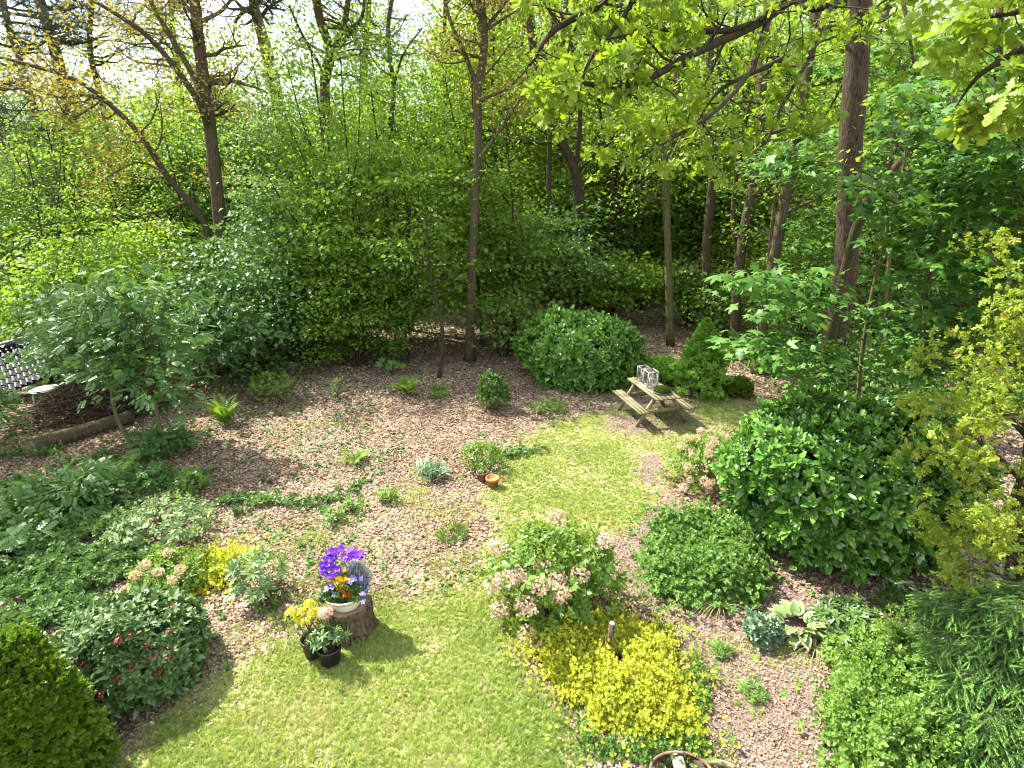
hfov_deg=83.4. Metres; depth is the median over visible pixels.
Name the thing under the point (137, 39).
leafy tree
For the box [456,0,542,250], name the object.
forest tree
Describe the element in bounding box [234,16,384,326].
sapling tree
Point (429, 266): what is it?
forest tree
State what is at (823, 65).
oak tree
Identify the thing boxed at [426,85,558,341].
sapling tree
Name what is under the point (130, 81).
leafy tree
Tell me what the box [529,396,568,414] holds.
leafy shrub
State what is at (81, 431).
log
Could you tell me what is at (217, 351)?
rowan tree
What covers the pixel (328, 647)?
potted shrub
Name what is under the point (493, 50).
forest tree
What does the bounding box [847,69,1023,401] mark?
maple tree
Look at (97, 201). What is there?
sapling tree
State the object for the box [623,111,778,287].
leafy tree
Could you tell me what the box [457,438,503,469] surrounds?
bushy weed
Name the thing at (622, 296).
understory shrub
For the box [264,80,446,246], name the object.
leafy tree
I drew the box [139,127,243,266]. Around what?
sapling tree
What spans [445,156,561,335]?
sapling tree
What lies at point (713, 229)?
understory shrub
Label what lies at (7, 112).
pine tree
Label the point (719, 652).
weed tuft
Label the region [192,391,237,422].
fern
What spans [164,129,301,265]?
understory shrub
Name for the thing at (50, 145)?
sapling tree
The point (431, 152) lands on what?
understory shrub
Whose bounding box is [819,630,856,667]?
seedling shrub
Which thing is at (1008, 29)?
birch tree
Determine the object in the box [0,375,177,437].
brush pile
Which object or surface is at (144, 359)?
rowan tree
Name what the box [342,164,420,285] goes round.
oak tree
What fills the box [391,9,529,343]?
sapling tree
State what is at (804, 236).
understory shrub
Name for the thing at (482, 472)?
plant pot
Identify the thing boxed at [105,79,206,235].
oak tree
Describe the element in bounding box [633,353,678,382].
azalea shrub
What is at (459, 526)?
grass tuft
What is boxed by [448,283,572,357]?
understory shrub
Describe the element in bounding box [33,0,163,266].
pine tree
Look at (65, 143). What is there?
leafy tree
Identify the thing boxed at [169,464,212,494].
leafy shrub
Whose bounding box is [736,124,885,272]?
leafy tree
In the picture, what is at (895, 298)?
understory shrub
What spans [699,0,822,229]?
forest tree
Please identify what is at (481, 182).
forest tree
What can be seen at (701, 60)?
oak tree
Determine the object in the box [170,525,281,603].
shrub
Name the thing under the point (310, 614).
potted shrub
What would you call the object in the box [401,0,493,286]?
forest tree
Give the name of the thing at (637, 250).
forest tree
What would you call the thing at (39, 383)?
grass
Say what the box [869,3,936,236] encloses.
forest tree
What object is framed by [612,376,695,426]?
picnic table
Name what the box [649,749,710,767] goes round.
wooden tub
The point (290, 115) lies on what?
sapling tree
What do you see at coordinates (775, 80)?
leafy tree
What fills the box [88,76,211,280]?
sapling tree
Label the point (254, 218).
understory shrub
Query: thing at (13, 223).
understory shrub
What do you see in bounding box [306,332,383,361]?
leafy shrub
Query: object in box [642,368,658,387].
lantern
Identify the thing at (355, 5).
leafy tree
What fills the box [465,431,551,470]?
ground cover
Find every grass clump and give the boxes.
[690,596,753,628]
[787,630,834,668]
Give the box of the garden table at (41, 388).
[28,384,58,409]
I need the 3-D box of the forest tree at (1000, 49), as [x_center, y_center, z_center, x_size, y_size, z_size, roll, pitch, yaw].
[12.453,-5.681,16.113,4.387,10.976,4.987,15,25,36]
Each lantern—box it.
[636,365,650,381]
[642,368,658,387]
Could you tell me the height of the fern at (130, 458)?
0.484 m
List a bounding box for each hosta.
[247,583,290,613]
[768,599,827,650]
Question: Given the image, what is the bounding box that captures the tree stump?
[325,594,378,648]
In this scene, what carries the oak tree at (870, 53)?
on the ground at (656, 463)
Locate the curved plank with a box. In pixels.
[689,758,734,767]
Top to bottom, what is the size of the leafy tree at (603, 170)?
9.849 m
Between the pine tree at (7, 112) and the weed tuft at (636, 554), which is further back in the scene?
the pine tree at (7, 112)
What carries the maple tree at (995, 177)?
on the ground at (656, 463)
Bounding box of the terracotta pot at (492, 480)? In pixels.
[486,474,498,488]
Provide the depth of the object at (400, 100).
29.48 m
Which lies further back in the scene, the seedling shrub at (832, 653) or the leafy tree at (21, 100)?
the leafy tree at (21, 100)
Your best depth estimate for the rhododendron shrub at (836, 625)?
7.32 m
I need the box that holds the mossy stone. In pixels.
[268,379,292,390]
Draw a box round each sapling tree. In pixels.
[0,107,114,261]
[0,131,112,284]
[62,161,170,273]
[74,150,169,293]
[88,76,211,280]
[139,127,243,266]
[216,151,360,330]
[233,89,381,316]
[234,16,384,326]
[274,67,437,338]
[297,26,404,358]
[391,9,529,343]
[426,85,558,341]
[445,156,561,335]
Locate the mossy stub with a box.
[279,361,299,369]
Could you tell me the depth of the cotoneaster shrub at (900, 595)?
7.84 m
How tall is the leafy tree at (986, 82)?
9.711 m
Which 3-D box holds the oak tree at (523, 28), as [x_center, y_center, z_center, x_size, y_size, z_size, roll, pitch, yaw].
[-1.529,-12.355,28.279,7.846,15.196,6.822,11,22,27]
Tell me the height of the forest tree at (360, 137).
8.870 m
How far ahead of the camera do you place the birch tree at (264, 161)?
25.88 m
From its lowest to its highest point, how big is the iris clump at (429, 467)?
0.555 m
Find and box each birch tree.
[0,122,101,308]
[0,148,57,289]
[80,122,162,269]
[239,140,315,257]
[529,3,615,272]
[808,62,892,138]
[867,61,983,292]
[946,16,1019,100]
[979,15,1023,70]
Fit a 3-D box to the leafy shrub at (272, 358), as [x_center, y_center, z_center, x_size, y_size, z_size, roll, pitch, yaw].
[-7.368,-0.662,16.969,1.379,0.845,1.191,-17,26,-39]
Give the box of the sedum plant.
[741,605,785,650]
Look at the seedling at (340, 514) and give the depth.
9.76 m
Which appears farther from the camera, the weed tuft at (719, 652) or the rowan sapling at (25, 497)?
the rowan sapling at (25, 497)
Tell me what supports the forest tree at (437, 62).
on the ground at (656, 463)
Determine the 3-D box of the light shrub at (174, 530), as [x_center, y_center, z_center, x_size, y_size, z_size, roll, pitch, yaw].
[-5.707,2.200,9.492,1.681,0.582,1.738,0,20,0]
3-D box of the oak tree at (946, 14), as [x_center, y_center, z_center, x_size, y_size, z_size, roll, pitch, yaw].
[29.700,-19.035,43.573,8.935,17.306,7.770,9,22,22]
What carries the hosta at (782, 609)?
on the ground at (656, 463)
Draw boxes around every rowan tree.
[0,277,171,444]
[0,282,187,382]
[0,371,37,427]
[35,261,219,457]
[158,290,284,393]
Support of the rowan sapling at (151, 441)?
on the ground at (656, 463)
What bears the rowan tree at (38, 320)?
on the ground at (656, 463)
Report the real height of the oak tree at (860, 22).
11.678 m
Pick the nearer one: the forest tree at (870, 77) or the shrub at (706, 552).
the shrub at (706, 552)
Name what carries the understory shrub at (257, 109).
on the ground at (656, 463)
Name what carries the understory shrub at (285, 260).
on the ground at (656, 463)
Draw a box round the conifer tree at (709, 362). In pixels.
[662,317,738,404]
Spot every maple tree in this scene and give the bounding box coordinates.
[703,91,993,470]
[755,23,1017,385]
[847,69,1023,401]
[898,98,1023,562]
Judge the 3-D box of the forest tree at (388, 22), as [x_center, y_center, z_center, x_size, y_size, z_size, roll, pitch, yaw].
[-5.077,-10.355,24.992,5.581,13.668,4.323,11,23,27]
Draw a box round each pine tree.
[0,0,101,159]
[0,0,118,267]
[0,30,90,258]
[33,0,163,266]
[94,0,221,259]
[211,0,301,136]
[314,0,417,128]
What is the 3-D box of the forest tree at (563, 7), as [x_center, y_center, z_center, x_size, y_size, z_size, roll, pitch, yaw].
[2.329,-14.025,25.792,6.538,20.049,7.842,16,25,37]
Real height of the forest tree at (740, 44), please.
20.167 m
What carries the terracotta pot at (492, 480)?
on the ground at (656, 463)
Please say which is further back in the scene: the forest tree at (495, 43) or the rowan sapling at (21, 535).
the forest tree at (495, 43)
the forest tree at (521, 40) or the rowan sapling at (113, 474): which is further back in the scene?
the forest tree at (521, 40)
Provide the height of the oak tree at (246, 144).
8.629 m
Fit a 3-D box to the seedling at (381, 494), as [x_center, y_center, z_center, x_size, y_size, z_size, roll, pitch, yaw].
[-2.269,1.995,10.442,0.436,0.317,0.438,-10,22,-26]
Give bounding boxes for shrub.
[0,166,148,315]
[0,221,192,352]
[0,268,130,361]
[0,616,124,767]
[48,582,213,722]
[49,204,242,329]
[96,486,218,554]
[118,539,224,593]
[126,233,329,393]
[128,457,175,491]
[142,161,335,302]
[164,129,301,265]
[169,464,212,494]
[170,182,373,343]
[170,525,281,603]
[175,51,340,246]
[224,543,292,602]
[234,232,377,360]
[235,346,288,373]
[245,370,295,403]
[282,594,326,660]
[284,238,420,369]
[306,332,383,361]
[306,607,364,668]
[340,240,459,361]
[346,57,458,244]
[373,65,532,281]
[437,111,612,293]
[447,210,606,318]
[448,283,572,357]
[475,369,511,409]
[480,508,632,654]
[481,199,655,306]
[509,304,648,393]
[517,142,690,304]
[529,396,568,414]
[552,249,690,315]
[573,193,726,306]
[616,482,816,616]
[629,136,736,272]
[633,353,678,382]
[636,257,741,325]
[642,153,792,275]
[659,426,736,496]
[674,280,777,343]
[684,188,835,305]
[696,74,900,258]
[708,381,1009,590]
[718,197,913,343]
[723,374,754,397]
[729,324,856,380]
[741,329,1016,443]
[778,581,1021,767]
[789,211,1018,378]
[805,588,880,646]
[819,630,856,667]
[868,585,932,625]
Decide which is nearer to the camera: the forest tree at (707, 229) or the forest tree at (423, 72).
the forest tree at (707, 229)
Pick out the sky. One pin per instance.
(400, 3)
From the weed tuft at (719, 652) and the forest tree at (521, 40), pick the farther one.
the forest tree at (521, 40)
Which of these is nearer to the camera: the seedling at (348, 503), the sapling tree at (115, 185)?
the seedling at (348, 503)
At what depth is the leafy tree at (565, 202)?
23.14 m
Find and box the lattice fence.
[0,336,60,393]
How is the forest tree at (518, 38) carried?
on the ground at (656, 463)
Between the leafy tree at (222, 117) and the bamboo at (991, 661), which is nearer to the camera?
the bamboo at (991, 661)
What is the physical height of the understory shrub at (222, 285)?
4.372 m
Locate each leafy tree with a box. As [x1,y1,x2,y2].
[0,33,110,214]
[0,91,165,266]
[0,95,58,213]
[2,80,200,237]
[3,43,147,143]
[48,82,273,262]
[58,2,266,222]
[114,46,282,248]
[132,15,315,158]
[198,54,368,223]
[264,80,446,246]
[279,0,431,139]
[353,24,497,274]
[397,6,597,295]
[484,162,648,305]
[493,41,603,266]
[518,37,702,239]
[521,72,703,285]
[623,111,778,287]
[651,60,775,267]
[694,11,841,276]
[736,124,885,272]
[777,7,993,305]
[864,12,1023,306]
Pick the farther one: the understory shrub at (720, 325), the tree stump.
the understory shrub at (720, 325)
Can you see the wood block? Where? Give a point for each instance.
(676, 763)
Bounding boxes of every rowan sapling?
[0,458,104,526]
[0,509,67,563]
[22,455,140,516]
[121,417,207,460]
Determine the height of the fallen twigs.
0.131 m
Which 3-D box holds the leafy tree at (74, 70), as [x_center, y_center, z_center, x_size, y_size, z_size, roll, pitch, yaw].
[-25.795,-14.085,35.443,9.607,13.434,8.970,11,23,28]
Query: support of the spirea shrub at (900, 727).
on the ground at (656, 463)
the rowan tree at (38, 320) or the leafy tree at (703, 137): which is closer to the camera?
the rowan tree at (38, 320)
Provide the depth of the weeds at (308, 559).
12.04 m
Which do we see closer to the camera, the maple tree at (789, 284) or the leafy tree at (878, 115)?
the maple tree at (789, 284)
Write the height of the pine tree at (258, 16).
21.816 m
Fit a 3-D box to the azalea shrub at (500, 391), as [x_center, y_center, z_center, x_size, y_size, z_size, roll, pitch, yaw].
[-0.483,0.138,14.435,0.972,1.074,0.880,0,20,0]
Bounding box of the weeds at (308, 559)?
[0,313,1022,767]
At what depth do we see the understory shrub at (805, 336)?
17.64 m
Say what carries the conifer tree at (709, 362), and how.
on the ground at (656, 463)
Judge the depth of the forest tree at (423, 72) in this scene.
40.35 m
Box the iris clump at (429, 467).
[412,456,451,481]
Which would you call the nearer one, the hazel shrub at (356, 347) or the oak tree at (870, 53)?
the hazel shrub at (356, 347)
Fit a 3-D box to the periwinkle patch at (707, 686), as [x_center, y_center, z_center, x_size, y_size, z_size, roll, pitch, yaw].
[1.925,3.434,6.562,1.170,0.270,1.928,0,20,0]
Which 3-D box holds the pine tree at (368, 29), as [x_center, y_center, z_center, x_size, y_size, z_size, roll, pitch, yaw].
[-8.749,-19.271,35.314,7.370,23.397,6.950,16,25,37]
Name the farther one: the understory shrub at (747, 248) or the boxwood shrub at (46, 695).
the understory shrub at (747, 248)
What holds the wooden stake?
on the ground at (656, 463)
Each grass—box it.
[0,387,1021,767]
[28,373,88,399]
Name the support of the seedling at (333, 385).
on the ground at (656, 463)
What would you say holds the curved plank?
on the ground at (656, 463)
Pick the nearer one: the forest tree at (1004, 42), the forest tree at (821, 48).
the forest tree at (1004, 42)
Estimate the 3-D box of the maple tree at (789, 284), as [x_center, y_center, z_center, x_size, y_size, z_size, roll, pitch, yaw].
[4.870,-0.816,8.828,4.360,6.794,2.504,0,20,0]
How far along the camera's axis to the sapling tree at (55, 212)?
17.49 m
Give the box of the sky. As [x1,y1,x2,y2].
[0,0,1023,145]
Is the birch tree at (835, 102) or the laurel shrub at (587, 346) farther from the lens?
the birch tree at (835, 102)
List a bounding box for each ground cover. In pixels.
[0,440,229,504]
[0,466,191,630]
[209,470,373,518]
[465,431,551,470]
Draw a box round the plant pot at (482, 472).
[476,464,488,481]
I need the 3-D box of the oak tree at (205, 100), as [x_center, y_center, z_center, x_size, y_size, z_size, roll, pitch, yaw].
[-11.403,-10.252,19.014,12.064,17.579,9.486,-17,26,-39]
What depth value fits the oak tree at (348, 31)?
22.38 m
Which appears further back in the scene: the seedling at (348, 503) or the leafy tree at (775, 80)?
the leafy tree at (775, 80)
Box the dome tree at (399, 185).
[254,139,524,346]
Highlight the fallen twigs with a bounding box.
[0,326,1014,767]
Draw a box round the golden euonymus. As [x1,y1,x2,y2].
[500,586,739,767]
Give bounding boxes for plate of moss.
[652,385,671,394]
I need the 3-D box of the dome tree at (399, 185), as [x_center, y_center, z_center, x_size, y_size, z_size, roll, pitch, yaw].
[-3.844,-4.463,18.819,8.676,6.754,7.959,0,20,0]
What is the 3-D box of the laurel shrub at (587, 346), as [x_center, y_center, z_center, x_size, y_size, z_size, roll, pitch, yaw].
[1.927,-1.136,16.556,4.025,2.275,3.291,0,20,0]
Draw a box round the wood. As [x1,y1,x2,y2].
[81,0,1023,241]
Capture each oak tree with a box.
[0,0,288,302]
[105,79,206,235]
[200,115,285,214]
[250,0,410,220]
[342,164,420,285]
[401,0,548,271]
[487,21,541,196]
[510,0,974,403]
[515,5,585,161]
[542,0,705,311]
[569,0,744,287]
[639,6,755,265]
[642,5,770,286]
[768,0,934,240]
[777,45,838,104]
[808,0,925,201]
[874,0,963,122]
[875,8,1004,140]
[886,227,1023,622]
[892,0,1023,151]
[899,10,1014,122]
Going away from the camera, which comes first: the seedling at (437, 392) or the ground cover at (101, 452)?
the ground cover at (101, 452)
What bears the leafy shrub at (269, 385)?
on the ground at (656, 463)
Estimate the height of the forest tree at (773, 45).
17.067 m
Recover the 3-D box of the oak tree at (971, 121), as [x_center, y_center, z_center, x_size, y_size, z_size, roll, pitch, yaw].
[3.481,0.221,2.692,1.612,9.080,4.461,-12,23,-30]
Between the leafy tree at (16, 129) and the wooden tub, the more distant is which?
the leafy tree at (16, 129)
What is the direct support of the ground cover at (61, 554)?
on the ground at (656, 463)
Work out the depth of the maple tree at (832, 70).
14.34 m
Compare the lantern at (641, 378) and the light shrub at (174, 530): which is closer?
the light shrub at (174, 530)
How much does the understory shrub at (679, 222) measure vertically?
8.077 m
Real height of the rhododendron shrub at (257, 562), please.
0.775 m
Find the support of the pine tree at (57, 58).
on the ground at (656, 463)
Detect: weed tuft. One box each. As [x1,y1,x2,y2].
[631,546,651,563]
[708,638,735,662]
[735,677,771,703]
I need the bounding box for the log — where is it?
[29,411,133,450]
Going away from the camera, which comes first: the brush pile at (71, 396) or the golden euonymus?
the golden euonymus
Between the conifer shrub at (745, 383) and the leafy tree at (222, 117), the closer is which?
the conifer shrub at (745, 383)
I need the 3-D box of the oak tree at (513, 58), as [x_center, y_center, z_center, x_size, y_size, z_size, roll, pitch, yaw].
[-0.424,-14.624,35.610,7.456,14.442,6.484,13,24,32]
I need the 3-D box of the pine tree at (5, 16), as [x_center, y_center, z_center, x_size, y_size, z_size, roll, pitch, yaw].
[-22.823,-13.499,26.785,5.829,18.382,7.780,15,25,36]
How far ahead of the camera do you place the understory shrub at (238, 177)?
22.25 m
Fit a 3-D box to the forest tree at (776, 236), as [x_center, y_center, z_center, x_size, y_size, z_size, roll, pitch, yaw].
[7.266,-5.243,15.355,5.617,10.665,4.661,-16,25,-37]
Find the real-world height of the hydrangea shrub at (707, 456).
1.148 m
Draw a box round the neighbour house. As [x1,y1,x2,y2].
[0,236,89,303]
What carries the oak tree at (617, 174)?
on the ground at (656, 463)
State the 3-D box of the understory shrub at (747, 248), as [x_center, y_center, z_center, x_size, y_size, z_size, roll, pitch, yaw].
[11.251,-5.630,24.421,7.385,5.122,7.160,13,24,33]
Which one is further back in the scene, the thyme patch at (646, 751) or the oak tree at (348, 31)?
the oak tree at (348, 31)
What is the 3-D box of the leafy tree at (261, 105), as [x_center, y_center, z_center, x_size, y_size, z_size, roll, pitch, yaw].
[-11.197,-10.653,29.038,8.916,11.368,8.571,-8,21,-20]
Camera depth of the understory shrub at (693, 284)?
21.80 m
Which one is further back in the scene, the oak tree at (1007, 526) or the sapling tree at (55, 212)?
the sapling tree at (55, 212)
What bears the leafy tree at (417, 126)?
on the ground at (656, 463)
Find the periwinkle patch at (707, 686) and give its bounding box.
[642,622,743,767]
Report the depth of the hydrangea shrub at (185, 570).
8.20 m
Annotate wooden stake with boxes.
[604,621,615,650]
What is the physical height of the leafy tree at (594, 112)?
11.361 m
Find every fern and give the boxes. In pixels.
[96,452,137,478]
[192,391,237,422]
[337,448,371,463]
[389,375,421,393]
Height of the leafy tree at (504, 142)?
11.842 m
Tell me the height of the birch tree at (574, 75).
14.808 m
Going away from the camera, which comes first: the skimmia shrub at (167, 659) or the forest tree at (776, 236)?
the skimmia shrub at (167, 659)
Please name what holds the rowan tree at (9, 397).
on the ground at (656, 463)
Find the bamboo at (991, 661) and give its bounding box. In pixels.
[894,557,1023,767]
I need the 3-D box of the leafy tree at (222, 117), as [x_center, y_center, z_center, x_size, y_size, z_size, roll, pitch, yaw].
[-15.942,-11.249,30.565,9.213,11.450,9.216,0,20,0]
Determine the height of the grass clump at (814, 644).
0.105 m
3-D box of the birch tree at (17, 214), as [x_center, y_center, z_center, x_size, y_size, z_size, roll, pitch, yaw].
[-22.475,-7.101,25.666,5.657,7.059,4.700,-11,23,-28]
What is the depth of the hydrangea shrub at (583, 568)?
7.30 m
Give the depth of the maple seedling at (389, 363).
16.94 m
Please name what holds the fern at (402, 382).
on the ground at (656, 463)
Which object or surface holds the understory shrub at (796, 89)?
on the ground at (656, 463)
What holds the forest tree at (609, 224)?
on the ground at (656, 463)
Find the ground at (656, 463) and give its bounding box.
[0,233,1023,767]
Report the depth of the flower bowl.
7.20 m
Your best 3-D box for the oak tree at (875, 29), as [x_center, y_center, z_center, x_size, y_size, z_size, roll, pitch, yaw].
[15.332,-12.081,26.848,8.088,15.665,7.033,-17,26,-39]
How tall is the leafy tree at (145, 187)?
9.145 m
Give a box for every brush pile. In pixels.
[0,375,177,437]
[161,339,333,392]
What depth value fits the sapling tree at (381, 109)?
18.43 m
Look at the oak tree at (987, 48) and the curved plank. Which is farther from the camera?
the oak tree at (987, 48)
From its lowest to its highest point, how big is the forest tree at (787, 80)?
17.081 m
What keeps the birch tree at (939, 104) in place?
on the ground at (656, 463)
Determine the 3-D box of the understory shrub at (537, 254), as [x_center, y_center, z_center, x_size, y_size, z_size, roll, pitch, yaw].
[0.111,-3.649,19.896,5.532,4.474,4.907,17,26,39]
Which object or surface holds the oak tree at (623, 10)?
on the ground at (656, 463)
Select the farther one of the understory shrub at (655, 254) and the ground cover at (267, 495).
the understory shrub at (655, 254)
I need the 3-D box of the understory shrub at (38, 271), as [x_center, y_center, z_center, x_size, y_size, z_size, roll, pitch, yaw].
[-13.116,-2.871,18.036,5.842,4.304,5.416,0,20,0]
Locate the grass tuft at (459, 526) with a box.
[434,521,468,543]
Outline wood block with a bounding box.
[671,753,685,767]
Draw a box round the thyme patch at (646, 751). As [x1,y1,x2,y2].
[555,704,732,767]
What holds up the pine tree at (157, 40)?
on the ground at (656, 463)
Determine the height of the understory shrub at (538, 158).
8.197 m
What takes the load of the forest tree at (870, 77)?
on the ground at (656, 463)
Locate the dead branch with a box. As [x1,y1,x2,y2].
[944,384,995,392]
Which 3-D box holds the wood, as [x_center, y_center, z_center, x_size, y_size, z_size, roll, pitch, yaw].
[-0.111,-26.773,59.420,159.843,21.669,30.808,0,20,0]
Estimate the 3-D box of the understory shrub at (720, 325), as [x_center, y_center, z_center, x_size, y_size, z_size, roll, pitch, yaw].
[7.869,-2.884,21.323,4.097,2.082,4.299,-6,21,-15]
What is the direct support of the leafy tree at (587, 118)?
on the ground at (656, 463)
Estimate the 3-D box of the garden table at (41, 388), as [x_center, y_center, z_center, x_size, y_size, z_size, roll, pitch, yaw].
[-11.781,0.368,14.607,0.680,0.521,0.676,0,20,0]
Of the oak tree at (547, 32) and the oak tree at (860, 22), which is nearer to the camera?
the oak tree at (860, 22)
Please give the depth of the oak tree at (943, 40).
28.79 m
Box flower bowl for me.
[317,544,371,612]
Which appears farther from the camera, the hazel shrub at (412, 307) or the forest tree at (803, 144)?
the forest tree at (803, 144)
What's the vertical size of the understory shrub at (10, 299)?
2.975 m
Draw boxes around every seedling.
[322,505,346,527]
[329,377,342,398]
[339,494,366,512]
[373,484,399,503]
[375,352,406,373]
[426,381,449,397]
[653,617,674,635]
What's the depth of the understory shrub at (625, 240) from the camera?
24.09 m
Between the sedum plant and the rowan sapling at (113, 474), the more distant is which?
the rowan sapling at (113, 474)
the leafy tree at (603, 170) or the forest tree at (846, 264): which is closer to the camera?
the forest tree at (846, 264)
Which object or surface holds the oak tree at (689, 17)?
on the ground at (656, 463)
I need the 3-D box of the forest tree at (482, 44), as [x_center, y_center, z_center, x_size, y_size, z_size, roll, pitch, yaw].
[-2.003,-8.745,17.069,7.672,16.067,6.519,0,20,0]
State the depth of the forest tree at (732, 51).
24.03 m
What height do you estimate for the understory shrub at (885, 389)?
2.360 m
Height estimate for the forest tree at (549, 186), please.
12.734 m
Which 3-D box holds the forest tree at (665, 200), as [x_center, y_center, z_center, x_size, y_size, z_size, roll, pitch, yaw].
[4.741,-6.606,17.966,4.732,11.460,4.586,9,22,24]
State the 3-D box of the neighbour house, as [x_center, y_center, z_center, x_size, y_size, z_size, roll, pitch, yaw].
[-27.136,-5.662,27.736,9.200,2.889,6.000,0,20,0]
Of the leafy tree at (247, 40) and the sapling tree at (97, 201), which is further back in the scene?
the leafy tree at (247, 40)
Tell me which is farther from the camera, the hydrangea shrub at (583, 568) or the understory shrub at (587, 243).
the understory shrub at (587, 243)
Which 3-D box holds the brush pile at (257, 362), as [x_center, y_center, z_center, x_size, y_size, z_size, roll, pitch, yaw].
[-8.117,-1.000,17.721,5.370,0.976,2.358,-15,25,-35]
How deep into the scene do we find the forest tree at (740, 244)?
18.44 m
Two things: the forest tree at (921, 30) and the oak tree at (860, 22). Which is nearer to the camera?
the oak tree at (860, 22)
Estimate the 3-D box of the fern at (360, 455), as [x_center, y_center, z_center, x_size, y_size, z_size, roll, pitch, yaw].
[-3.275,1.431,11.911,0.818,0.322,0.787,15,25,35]
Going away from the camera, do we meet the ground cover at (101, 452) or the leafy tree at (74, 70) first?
the ground cover at (101, 452)
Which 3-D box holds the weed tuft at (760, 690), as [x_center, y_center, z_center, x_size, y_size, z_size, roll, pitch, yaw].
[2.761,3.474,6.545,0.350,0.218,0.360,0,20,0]
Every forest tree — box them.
[303,0,443,272]
[337,104,385,273]
[376,196,484,378]
[381,0,576,361]
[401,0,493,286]
[405,38,459,130]
[410,159,524,330]
[414,12,466,187]
[416,0,546,296]
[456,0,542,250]
[471,9,546,109]
[477,0,600,286]
[484,2,560,198]
[491,0,661,309]
[526,0,629,306]
[560,0,626,117]
[570,16,663,315]
[583,5,682,310]
[584,0,753,346]
[645,0,775,328]
[667,4,908,375]
[680,0,786,285]
[695,0,838,344]
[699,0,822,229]
[702,0,778,244]
[714,8,806,94]
[729,79,865,271]
[732,1,833,251]
[745,6,836,256]
[817,103,938,383]
[818,0,918,256]
[866,1,951,242]
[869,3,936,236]
[875,0,1016,298]
[983,6,1022,104]
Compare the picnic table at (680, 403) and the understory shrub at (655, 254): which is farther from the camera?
the understory shrub at (655, 254)
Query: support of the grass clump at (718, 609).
on the ground at (656, 463)
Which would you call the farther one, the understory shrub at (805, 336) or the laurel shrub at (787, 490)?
the understory shrub at (805, 336)
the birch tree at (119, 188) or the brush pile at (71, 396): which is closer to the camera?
the brush pile at (71, 396)
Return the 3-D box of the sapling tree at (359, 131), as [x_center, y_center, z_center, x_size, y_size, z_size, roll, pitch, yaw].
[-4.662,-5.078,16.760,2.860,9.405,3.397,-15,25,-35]
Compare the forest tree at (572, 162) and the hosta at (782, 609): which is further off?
the forest tree at (572, 162)
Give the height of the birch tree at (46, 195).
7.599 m
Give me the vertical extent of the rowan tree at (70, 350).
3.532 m
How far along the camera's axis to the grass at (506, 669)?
6.80 m
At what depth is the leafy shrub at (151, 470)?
10.76 m
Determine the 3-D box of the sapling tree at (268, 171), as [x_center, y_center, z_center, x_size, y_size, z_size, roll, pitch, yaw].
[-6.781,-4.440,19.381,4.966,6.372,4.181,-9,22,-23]

